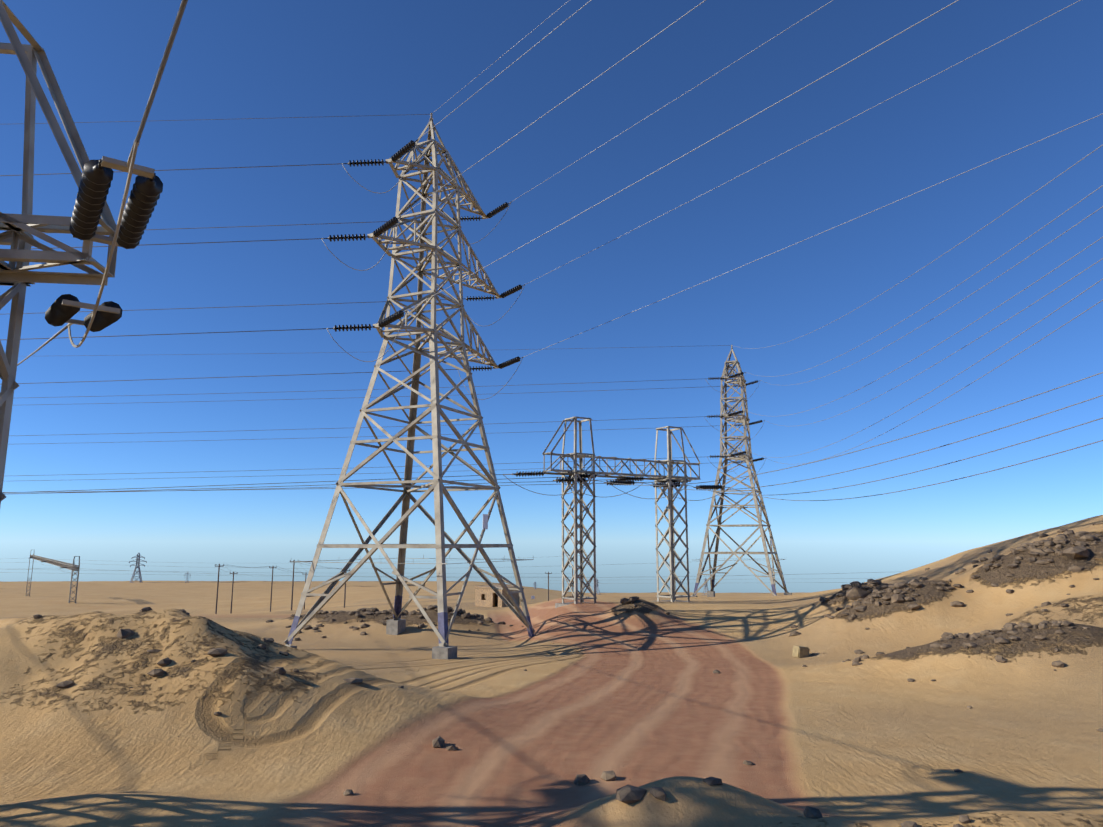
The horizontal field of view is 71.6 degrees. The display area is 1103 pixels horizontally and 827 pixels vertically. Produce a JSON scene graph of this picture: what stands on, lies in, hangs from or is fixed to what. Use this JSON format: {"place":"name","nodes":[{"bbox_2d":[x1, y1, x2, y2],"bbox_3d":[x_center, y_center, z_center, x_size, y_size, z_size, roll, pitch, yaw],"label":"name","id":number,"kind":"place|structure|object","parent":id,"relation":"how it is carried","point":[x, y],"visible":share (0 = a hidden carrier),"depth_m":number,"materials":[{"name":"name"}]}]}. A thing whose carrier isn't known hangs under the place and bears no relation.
{"place":"outdoors","nodes":[
{"label":"outdoors","id":0,"kind":"place"},
{"bbox_2d":[0,515,1102,826],"bbox_3d":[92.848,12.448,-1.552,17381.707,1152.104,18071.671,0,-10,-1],"label":"sand terrain","id":1,"kind":"structure","parent":0,"point":[644,695],"depth_m":13.32,"materials":[{"name":"beige sand"}]},
{"bbox_2d":[26,553,80,602],"bbox_3d":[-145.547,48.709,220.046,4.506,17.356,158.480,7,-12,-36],"label":"gantry","id":2,"kind":"object","parent":1,"relation":"on","point":[73,567],"visible":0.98,"depth_m":170.90,"materials":[{"name":"metal"}]},
{"bbox_2d":[0,0,162,505],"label":"gantry","id":3,"kind":"object","parent":1,"relation":"on","point":[93,180],"visible":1,"depth_m":8.54,"materials":[{"name":"metal"}]},
{"bbox_2d":[215,560,572,613],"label":"poles","id":4,"kind":"object","parent":1,"relation":"on","point":[233,573],"visible":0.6,"depth_m":90.73,"materials":[{"name":"brown wood"}]},
{"bbox_2d":[284,113,534,659],"bbox_3d":[-4.938,-1.700,33.193,7.652,23.551,11.317,-4,-10,24],"label":"pylon","id":5,"kind":"object","parent":1,"relation":"on","point":[396,625],"visible":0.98,"depth_m":31.97,"materials":[{"name":"metal"}]},
{"bbox_2d":[402,0,1102,463],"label":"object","id":6,"kind":"object","parent":5,"relation":"attached to","point":[832,228],"visible":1,"depth_m":24.85,"materials":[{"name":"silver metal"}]},
{"bbox_2d":[129,552,708,595],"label":"distant transmission towers","id":7,"kind":"structure","parent":1,"relation":"on","point":[140,581],"depth_m":607.49,"materials":[{"name":"grey metal"}]},
{"bbox_2d":[474,585,519,606],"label":"small hut","id":8,"kind":"object","parent":1,"relation":"on","point":[493,599],"visible":0.52,"depth_m":79.88,"materials":[{"name":"beige"}]},
{"bbox_2d":[0,0,1102,583],"bbox_3d":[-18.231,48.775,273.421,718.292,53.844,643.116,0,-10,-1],"label":"conductors","id":9,"kind":"structure","parent":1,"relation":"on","point":[164,60],"depth_m":38.35,"materials":[{"name":"silver metal"}]},
{"bbox_2d":[33,523,1102,826],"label":"scattered rocks","id":10,"kind":"object","parent":1,"relation":"on","point":[631,793],"visible":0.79,"depth_m":26.84,"materials":[{"name":"brown stone"}]},
{"bbox_2d":[503,416,728,607],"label":"gantry","id":11,"kind":"object","parent":1,"relation":"on","point":[581,475],"visible":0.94,"depth_m":40.61,"materials":[{"name":"metal"}]},
{"bbox_2d":[690,345,791,596],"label":"pylon","id":12,"kind":"object","parent":1,"relation":"on","point":[745,456],"visible":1,"depth_m":69.07,"materials":[{"name":"metal"}]},
{"bbox_2d":[792,646,809,657],"bbox_3d":[8.465,8.106,25.957,0.511,0.383,0.332,13,-12,-27],"label":"stone block","id":13,"kind":"object","parent":1,"relation":"on","point":[800,651],"depth_m":25.83,"materials":[{"name":"beige stone"}]},
{"bbox_2d":[0,0,1102,592],"label":"sky","id":14,"kind":"structure","parent":0,"point":[232,61],"materials":[{"name":"blue"}]}
]}

